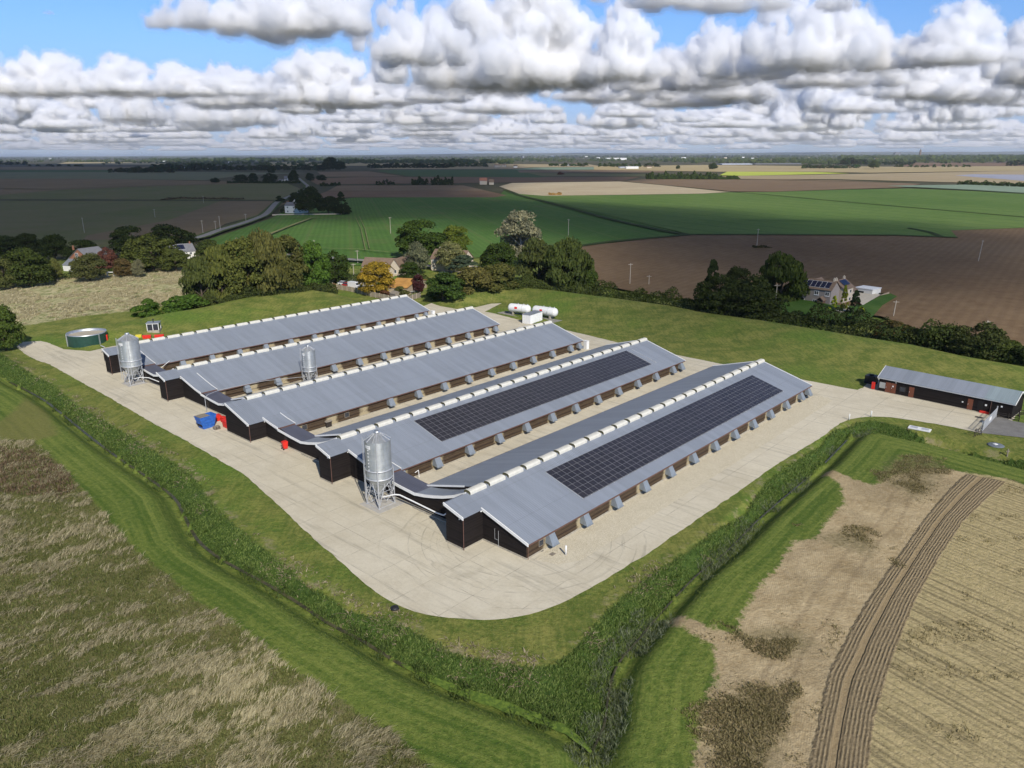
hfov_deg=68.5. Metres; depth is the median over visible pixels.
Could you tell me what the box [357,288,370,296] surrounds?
panel fence
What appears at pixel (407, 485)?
link corridor
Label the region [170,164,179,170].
distant tree
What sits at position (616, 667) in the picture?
ditch water
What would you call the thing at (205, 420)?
skip
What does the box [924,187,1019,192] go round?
field drain
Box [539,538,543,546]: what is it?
window
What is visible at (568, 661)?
ditch reeds
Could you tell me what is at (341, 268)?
tree
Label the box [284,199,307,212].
white farmhouse
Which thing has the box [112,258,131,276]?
tree
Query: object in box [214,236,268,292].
tree
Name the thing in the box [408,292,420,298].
panel fence
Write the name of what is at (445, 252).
tree
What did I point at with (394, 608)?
rubber tub
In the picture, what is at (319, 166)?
distant tree
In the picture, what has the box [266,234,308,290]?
tree
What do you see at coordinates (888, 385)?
door
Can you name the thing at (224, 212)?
brown field
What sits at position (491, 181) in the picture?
distant barn
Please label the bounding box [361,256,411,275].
bungalow
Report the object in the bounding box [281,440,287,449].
wheelie bin
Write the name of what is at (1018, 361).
hedge
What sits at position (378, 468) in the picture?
feed silo
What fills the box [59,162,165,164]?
sunlit stubble
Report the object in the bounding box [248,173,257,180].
tree
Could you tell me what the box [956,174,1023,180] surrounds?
fleece strip
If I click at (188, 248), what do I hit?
white house
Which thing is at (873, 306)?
lawn
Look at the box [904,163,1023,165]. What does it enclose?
brown strip
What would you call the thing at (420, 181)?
hedge
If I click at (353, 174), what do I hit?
brown field
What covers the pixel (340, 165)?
tree
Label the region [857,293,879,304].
gravel drive
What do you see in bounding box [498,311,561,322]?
tank base
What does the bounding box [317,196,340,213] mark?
tree
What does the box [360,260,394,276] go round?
brown roof house
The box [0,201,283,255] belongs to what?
dark field
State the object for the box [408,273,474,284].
hedge
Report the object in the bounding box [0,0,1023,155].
sky
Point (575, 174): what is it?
dark green strip
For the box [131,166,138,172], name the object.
distant tree
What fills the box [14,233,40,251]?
tree
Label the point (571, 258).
tree
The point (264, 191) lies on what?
grass field
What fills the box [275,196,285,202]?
bush
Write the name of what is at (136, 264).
tree
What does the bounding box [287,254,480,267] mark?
road
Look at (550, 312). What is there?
gas tank
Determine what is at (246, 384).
feed pipe
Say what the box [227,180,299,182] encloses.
hedge
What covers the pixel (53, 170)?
green strip
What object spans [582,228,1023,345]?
ploughed field
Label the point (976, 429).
bird screen
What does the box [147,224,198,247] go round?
tree
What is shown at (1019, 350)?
bush
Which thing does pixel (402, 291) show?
bush
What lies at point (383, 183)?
hedge
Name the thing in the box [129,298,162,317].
bush
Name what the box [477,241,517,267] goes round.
tree
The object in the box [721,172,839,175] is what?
yellow field
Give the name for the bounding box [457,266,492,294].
bush
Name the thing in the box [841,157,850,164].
distant tree
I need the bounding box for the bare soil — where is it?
[670,468,969,767]
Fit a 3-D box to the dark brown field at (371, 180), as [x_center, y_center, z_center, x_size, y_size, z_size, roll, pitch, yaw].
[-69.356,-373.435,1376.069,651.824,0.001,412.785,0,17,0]
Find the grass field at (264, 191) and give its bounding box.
[0,183,299,199]
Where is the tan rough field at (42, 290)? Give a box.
[0,267,185,326]
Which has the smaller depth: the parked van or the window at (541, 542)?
the window at (541, 542)
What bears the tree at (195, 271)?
on the grass verge at (814, 353)
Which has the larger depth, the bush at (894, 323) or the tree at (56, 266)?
the tree at (56, 266)
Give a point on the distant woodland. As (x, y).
(938, 158)
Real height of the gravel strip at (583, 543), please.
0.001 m
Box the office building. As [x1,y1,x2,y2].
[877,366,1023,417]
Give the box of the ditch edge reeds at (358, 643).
[32,393,602,755]
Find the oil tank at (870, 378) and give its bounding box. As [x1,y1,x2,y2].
[864,374,877,384]
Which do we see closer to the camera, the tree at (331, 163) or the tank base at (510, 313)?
the tank base at (510, 313)
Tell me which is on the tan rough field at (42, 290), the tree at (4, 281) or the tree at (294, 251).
the tree at (4, 281)
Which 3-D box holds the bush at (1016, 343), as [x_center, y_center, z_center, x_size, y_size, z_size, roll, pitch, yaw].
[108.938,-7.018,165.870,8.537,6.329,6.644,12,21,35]
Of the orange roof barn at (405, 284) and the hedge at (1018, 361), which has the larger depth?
the orange roof barn at (405, 284)
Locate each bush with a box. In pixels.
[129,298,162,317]
[159,294,209,313]
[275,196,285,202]
[378,290,389,297]
[394,286,409,295]
[424,272,465,300]
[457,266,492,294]
[481,262,519,291]
[871,319,910,340]
[890,326,938,346]
[922,325,956,352]
[993,339,1022,362]
[1005,346,1023,364]
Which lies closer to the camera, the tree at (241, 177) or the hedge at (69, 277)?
the hedge at (69, 277)
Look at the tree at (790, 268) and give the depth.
229.96 m
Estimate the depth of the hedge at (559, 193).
852.51 m
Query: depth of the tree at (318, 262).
250.00 m
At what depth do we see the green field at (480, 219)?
504.82 m
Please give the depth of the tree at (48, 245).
331.14 m
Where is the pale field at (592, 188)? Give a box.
[499,181,729,195]
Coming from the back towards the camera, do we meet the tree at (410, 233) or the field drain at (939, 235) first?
the field drain at (939, 235)
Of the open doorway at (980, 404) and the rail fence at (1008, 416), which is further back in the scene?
the open doorway at (980, 404)
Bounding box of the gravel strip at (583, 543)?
[536,396,831,563]
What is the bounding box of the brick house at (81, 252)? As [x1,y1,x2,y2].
[62,245,107,270]
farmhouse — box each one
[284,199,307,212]
[796,275,857,303]
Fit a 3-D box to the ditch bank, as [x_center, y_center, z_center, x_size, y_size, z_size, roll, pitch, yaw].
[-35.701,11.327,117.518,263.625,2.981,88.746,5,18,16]
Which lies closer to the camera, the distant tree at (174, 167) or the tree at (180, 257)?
the tree at (180, 257)
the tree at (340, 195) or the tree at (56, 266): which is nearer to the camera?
the tree at (56, 266)
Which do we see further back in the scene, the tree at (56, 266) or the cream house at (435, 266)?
the cream house at (435, 266)
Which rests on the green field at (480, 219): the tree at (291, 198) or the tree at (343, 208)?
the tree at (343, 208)
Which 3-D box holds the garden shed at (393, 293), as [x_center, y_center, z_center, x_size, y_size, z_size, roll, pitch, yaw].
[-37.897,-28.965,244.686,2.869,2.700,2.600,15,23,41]
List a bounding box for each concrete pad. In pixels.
[121,379,146,386]
[360,494,403,513]
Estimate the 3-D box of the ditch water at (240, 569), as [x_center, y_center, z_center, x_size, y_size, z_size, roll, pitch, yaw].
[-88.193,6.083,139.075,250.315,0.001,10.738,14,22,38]
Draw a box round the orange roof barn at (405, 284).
[387,278,426,294]
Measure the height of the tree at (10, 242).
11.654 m
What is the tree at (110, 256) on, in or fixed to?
on the grass verge at (814, 353)
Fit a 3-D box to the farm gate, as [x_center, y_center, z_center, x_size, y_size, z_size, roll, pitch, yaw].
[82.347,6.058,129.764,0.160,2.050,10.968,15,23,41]
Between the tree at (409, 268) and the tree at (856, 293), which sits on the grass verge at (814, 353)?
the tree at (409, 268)
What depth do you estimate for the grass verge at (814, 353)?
158.07 m
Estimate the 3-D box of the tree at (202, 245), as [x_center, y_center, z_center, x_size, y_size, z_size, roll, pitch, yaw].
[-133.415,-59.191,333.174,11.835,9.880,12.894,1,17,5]
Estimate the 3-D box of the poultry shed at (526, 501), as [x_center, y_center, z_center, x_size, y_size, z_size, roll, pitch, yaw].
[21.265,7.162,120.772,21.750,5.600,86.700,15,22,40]
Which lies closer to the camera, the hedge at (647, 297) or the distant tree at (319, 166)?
the hedge at (647, 297)
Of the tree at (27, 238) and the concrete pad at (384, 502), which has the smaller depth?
the concrete pad at (384, 502)
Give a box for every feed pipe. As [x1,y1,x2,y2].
[204,376,306,410]
[382,494,445,515]
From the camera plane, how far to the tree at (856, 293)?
211.65 m
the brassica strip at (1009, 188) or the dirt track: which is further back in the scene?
the brassica strip at (1009, 188)
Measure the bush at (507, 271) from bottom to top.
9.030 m
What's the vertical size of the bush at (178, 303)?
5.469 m
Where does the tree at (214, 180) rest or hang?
on the brown field at (31, 185)
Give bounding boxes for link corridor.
[136,351,173,384]
[180,373,244,414]
[262,412,336,459]
[348,446,465,518]
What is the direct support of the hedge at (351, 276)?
on the grass verge at (814, 353)
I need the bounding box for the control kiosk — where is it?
[145,319,160,332]
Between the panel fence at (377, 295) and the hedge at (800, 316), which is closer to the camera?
the hedge at (800, 316)
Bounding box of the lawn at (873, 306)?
[778,293,896,320]
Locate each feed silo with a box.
[115,333,144,385]
[299,345,317,380]
[361,430,395,509]
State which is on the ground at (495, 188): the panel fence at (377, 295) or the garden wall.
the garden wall
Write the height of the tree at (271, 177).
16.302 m
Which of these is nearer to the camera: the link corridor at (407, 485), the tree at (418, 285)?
the link corridor at (407, 485)
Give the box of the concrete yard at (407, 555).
[17,303,1014,619]
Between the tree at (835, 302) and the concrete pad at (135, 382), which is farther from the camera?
the tree at (835, 302)
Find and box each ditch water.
[10,382,592,753]
[592,440,846,752]
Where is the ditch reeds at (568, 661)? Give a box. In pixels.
[0,353,1023,755]
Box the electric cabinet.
[583,340,588,349]
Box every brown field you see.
[0,167,144,169]
[0,179,255,194]
[84,201,287,239]
[311,177,637,183]
[318,171,397,176]
[321,191,504,197]
[328,185,485,190]
[627,179,917,191]
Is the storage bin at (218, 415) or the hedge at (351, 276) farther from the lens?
the hedge at (351, 276)
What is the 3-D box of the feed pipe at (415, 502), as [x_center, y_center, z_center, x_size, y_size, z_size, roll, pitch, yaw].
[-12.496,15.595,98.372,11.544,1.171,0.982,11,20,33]
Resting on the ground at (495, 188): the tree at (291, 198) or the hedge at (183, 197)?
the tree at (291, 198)
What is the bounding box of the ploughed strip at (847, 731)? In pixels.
[809,474,1005,767]
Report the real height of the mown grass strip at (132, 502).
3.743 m
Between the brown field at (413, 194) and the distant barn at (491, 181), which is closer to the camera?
the brown field at (413, 194)
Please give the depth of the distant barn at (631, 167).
2319.00 m
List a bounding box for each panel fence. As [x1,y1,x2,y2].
[337,284,356,292]
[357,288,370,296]
[371,292,392,298]
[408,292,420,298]
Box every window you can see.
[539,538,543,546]
[899,386,905,391]
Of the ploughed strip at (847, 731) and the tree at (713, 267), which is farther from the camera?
the tree at (713, 267)
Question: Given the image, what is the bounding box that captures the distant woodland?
[0,154,1023,165]
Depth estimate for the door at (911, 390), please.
144.19 m
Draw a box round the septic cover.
[987,442,1004,447]
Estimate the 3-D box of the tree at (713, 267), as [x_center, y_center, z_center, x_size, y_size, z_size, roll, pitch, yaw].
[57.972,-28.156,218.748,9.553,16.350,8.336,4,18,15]
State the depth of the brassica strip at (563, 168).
2397.98 m
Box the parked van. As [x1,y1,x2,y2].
[347,281,359,287]
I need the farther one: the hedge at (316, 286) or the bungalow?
the bungalow
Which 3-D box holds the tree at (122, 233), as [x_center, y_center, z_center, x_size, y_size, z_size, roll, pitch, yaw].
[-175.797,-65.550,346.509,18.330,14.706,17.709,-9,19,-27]
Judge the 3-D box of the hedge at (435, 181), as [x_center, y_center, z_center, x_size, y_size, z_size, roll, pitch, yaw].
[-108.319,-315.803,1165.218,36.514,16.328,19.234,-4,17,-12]
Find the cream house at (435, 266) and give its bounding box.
[430,247,473,271]
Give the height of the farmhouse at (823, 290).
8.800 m
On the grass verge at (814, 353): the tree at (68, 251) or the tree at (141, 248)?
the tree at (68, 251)
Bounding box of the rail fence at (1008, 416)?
[997,411,1019,421]
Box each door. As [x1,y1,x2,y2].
[885,382,890,392]
[890,383,896,393]
[908,387,914,397]
[966,399,972,409]
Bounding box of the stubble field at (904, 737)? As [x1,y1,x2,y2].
[868,472,1023,767]
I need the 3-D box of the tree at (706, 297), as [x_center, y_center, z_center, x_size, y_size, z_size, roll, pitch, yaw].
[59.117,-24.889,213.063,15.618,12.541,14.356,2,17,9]
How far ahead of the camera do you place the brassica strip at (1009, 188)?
991.47 m
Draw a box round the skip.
[193,412,215,428]
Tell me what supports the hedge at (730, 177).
on the brown field at (764, 185)
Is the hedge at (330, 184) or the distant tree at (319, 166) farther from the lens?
the distant tree at (319, 166)
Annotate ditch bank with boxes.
[0,354,1023,750]
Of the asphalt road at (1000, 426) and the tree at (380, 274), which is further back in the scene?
the tree at (380, 274)
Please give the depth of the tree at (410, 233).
329.75 m
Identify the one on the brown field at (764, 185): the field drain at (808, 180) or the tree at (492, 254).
the field drain at (808, 180)
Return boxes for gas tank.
[508,303,530,314]
[532,305,557,318]
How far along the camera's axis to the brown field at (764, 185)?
1114.26 m
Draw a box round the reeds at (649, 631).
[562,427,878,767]
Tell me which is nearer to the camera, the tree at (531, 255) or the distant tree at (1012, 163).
the tree at (531, 255)
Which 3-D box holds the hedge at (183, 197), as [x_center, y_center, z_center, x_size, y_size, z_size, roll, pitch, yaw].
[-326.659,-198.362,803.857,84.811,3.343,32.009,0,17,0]
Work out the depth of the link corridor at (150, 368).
157.30 m
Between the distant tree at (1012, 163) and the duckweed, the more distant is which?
the distant tree at (1012, 163)
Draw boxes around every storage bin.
[142,335,150,338]
[215,413,221,420]
[222,418,226,427]
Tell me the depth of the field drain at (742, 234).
423.95 m
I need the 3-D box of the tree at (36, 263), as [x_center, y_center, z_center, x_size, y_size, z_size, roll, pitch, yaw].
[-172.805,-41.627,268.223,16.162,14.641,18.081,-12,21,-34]
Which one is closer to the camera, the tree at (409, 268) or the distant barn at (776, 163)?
the tree at (409, 268)
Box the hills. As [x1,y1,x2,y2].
[102,151,1023,156]
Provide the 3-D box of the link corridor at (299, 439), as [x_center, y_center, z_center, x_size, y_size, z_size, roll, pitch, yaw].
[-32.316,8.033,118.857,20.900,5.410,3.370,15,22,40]
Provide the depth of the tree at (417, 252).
290.90 m
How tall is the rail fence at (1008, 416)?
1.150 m
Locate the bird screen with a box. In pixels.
[974,422,983,436]
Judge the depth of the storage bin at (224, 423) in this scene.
129.55 m
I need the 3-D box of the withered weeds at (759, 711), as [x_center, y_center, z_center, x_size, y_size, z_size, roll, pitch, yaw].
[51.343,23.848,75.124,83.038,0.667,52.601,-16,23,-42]
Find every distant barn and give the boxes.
[479,178,486,184]
[489,179,493,184]
[625,166,638,168]
[717,163,751,164]
[751,163,801,163]
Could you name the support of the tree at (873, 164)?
on the straw field at (758, 168)
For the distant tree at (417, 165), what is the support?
on the ground at (495, 188)
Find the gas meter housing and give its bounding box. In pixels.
[522,310,542,323]
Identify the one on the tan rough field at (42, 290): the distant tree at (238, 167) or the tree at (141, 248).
the tree at (141, 248)
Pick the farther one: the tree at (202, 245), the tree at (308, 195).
the tree at (308, 195)
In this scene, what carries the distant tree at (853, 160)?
on the ground at (495, 188)
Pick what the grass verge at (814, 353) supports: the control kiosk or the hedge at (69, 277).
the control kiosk
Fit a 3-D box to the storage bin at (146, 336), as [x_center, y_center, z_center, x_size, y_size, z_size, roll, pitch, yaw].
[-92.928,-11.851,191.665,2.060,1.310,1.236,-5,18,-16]
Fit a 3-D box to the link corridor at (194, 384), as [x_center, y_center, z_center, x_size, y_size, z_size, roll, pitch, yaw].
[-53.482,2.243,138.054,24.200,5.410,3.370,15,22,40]
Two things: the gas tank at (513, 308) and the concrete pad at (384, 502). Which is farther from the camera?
the gas tank at (513, 308)
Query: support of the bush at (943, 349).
on the grass verge at (814, 353)
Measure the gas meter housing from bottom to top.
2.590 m
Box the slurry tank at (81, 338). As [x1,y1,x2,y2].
[65,328,106,347]
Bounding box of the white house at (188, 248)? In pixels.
[169,241,195,257]
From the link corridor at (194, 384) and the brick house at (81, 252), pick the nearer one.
the link corridor at (194, 384)
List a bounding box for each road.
[195,178,308,237]
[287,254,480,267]
[982,416,1023,437]
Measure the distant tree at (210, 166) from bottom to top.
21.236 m
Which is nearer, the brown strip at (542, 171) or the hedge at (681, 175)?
the hedge at (681, 175)
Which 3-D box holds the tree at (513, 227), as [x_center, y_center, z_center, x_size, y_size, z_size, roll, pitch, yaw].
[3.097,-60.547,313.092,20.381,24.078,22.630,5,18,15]
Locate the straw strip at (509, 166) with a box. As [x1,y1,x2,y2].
[377,164,596,168]
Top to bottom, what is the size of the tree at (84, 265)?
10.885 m
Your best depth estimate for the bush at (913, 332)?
179.23 m
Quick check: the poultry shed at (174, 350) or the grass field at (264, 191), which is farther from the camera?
the grass field at (264, 191)
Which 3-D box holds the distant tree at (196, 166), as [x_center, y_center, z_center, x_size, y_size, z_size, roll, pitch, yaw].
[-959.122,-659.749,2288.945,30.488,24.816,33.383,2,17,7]
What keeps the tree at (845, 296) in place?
on the lawn at (873, 306)
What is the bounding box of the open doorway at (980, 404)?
[976,401,983,411]
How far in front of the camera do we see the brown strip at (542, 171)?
1998.02 m
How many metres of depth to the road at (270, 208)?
540.47 m
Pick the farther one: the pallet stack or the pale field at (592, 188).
the pale field at (592, 188)
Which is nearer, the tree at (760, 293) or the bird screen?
the bird screen
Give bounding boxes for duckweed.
[401,664,591,752]
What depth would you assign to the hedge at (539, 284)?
248.49 m
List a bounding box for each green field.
[0,171,288,179]
[211,191,682,265]
[379,169,549,176]
[520,188,1023,237]
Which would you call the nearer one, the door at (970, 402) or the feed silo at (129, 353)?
the door at (970, 402)
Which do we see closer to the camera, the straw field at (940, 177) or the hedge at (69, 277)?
the hedge at (69, 277)
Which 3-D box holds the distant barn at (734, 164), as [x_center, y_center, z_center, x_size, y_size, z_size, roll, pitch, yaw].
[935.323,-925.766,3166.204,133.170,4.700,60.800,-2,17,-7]
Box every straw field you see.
[594,165,1023,172]
[722,171,1023,182]
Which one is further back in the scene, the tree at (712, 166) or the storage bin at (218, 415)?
the tree at (712, 166)
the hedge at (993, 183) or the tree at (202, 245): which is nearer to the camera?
the tree at (202, 245)
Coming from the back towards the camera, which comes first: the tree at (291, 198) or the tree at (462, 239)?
the tree at (291, 198)
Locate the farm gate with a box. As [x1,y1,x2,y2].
[980,406,997,432]
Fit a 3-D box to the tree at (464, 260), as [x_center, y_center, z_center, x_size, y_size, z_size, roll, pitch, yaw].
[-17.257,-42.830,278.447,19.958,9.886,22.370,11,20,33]
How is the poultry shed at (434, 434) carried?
on the concrete yard at (407, 555)
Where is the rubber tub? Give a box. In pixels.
[390,605,398,610]
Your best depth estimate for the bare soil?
77.37 m
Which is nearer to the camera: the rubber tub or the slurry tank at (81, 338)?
the rubber tub
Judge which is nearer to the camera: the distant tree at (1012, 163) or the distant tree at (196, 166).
the distant tree at (196, 166)
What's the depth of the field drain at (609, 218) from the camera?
553.08 m
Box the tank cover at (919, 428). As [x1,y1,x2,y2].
[908,425,931,431]
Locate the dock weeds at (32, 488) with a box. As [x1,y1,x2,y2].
[0,445,77,498]
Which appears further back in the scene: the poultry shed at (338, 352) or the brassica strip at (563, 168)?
the brassica strip at (563, 168)
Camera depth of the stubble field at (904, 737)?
69.77 m
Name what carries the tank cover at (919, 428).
on the grass verge at (814, 353)
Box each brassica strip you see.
[514,167,593,169]
[899,184,1023,192]
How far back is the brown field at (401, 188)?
1037.29 m
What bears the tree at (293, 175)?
on the ground at (495, 188)
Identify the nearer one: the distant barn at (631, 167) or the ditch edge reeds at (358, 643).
the ditch edge reeds at (358, 643)
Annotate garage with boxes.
[856,285,880,293]
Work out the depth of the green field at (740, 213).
605.14 m
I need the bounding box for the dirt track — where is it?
[271,217,313,233]
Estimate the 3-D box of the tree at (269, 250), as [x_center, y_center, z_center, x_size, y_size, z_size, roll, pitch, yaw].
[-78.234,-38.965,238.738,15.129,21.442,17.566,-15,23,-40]
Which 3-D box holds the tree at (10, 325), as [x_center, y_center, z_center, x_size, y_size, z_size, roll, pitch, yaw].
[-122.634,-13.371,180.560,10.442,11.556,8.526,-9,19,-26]
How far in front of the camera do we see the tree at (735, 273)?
235.10 m
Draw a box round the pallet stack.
[212,425,220,429]
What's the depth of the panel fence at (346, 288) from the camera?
259.62 m
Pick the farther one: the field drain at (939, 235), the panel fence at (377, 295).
the field drain at (939, 235)
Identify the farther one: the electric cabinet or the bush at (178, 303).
the bush at (178, 303)
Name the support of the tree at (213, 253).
on the grass verge at (814, 353)
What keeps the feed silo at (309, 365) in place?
on the concrete yard at (407, 555)
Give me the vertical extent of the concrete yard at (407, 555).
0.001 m
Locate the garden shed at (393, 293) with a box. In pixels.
[389,290,399,295]
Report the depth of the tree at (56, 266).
281.48 m
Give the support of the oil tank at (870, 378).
on the concrete yard at (407, 555)
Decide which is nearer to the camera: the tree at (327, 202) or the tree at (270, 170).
the tree at (327, 202)
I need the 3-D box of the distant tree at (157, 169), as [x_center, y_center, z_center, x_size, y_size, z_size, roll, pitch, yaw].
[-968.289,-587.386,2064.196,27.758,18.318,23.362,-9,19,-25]
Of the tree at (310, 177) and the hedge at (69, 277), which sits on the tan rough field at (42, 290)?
the hedge at (69, 277)
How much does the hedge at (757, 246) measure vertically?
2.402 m
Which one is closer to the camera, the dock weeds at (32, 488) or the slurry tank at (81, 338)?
the dock weeds at (32, 488)
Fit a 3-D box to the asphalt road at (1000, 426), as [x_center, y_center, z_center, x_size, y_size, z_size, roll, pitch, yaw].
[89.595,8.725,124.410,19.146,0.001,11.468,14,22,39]
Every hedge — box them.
[40,256,195,281]
[160,196,243,199]
[191,282,337,308]
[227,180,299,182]
[320,182,340,185]
[333,273,373,282]
[376,179,394,184]
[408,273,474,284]
[411,176,427,184]
[428,273,596,301]
[430,175,453,184]
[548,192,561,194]
[589,279,705,310]
[645,171,718,178]
[719,175,739,178]
[752,245,771,247]
[757,299,888,338]
[876,316,1023,365]
[956,180,1023,186]
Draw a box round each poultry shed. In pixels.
[101,294,429,374]
[155,306,499,401]
[220,320,583,442]
[301,338,685,483]
[413,359,812,559]
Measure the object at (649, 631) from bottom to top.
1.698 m
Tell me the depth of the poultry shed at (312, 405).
144.67 m
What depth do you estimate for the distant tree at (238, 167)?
2311.16 m
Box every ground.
[0,154,1023,258]
[0,439,428,767]
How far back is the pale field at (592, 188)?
986.52 m
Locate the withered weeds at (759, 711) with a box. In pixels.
[675,453,1023,767]
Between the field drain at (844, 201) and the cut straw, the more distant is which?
the field drain at (844, 201)
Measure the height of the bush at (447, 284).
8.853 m
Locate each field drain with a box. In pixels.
[504,190,687,233]
[582,234,957,245]
[614,180,1023,216]
[735,179,901,182]
[910,228,944,236]
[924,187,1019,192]
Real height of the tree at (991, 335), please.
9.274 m
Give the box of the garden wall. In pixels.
[272,213,332,215]
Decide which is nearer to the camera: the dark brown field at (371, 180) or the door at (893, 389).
the door at (893, 389)
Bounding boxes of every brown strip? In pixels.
[517,170,664,172]
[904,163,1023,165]
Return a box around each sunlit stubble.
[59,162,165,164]
[270,162,501,165]
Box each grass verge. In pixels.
[0,257,1023,667]
[196,178,310,238]
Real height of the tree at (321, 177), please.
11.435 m
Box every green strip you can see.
[0,170,107,171]
[530,173,645,175]
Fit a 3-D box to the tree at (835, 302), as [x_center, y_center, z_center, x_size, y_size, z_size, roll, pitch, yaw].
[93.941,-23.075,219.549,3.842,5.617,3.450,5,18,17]
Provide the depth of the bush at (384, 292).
245.88 m
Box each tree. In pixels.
[0,235,25,256]
[0,257,21,289]
[0,304,26,350]
[1,246,53,286]
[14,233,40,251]
[37,234,67,259]
[49,257,63,280]
[62,239,96,259]
[68,252,107,280]
[97,246,117,269]
[108,225,150,252]
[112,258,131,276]
[118,233,179,270]
[130,259,144,275]
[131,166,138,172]
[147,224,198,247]
[154,166,163,171]
[156,249,190,270]
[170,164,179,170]
[178,256,220,305]
[191,163,201,170]
[194,239,216,255]
[198,243,241,301]
[202,163,214,169]
[210,178,219,181]
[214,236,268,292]
[233,174,250,181]
[234,165,243,169]
[241,227,290,293]
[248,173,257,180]
[261,173,277,180]
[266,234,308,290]
[267,165,275,172]
[287,170,298,180]
[287,192,296,201]
[293,186,322,213]
[298,240,331,287]
[305,173,314,180]
[316,174,326,180]
[317,164,323,170]
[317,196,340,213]
[322,156,336,170]
[322,250,351,282]
[333,191,351,213]
[334,161,346,170]
[336,203,351,214]
[356,260,395,292]
[394,218,445,255]
[398,262,420,277]
[403,241,430,273]
[411,274,424,292]
[415,162,422,167]
[433,240,466,272]
[434,255,478,280]
[441,224,472,249]
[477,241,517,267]
[494,209,542,256]
[514,236,553,287]
[543,235,594,290]
[579,267,598,290]
[693,274,748,316]
[694,259,720,311]
[708,163,717,168]
[721,265,750,285]
[721,273,789,320]
[758,250,809,301]
[828,296,837,309]
[839,285,848,309]
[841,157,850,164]
[845,290,862,314]
[848,158,857,164]
[867,160,880,168]
[948,321,1014,361]
[1009,160,1017,165]
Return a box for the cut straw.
[9,358,718,692]
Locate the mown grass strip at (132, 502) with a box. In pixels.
[0,374,1023,767]
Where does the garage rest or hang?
on the lawn at (873, 306)
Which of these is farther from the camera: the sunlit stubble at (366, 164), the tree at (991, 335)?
the sunlit stubble at (366, 164)
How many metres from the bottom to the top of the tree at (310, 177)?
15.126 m
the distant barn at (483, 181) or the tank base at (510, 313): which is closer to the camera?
the tank base at (510, 313)
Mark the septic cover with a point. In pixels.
(995, 445)

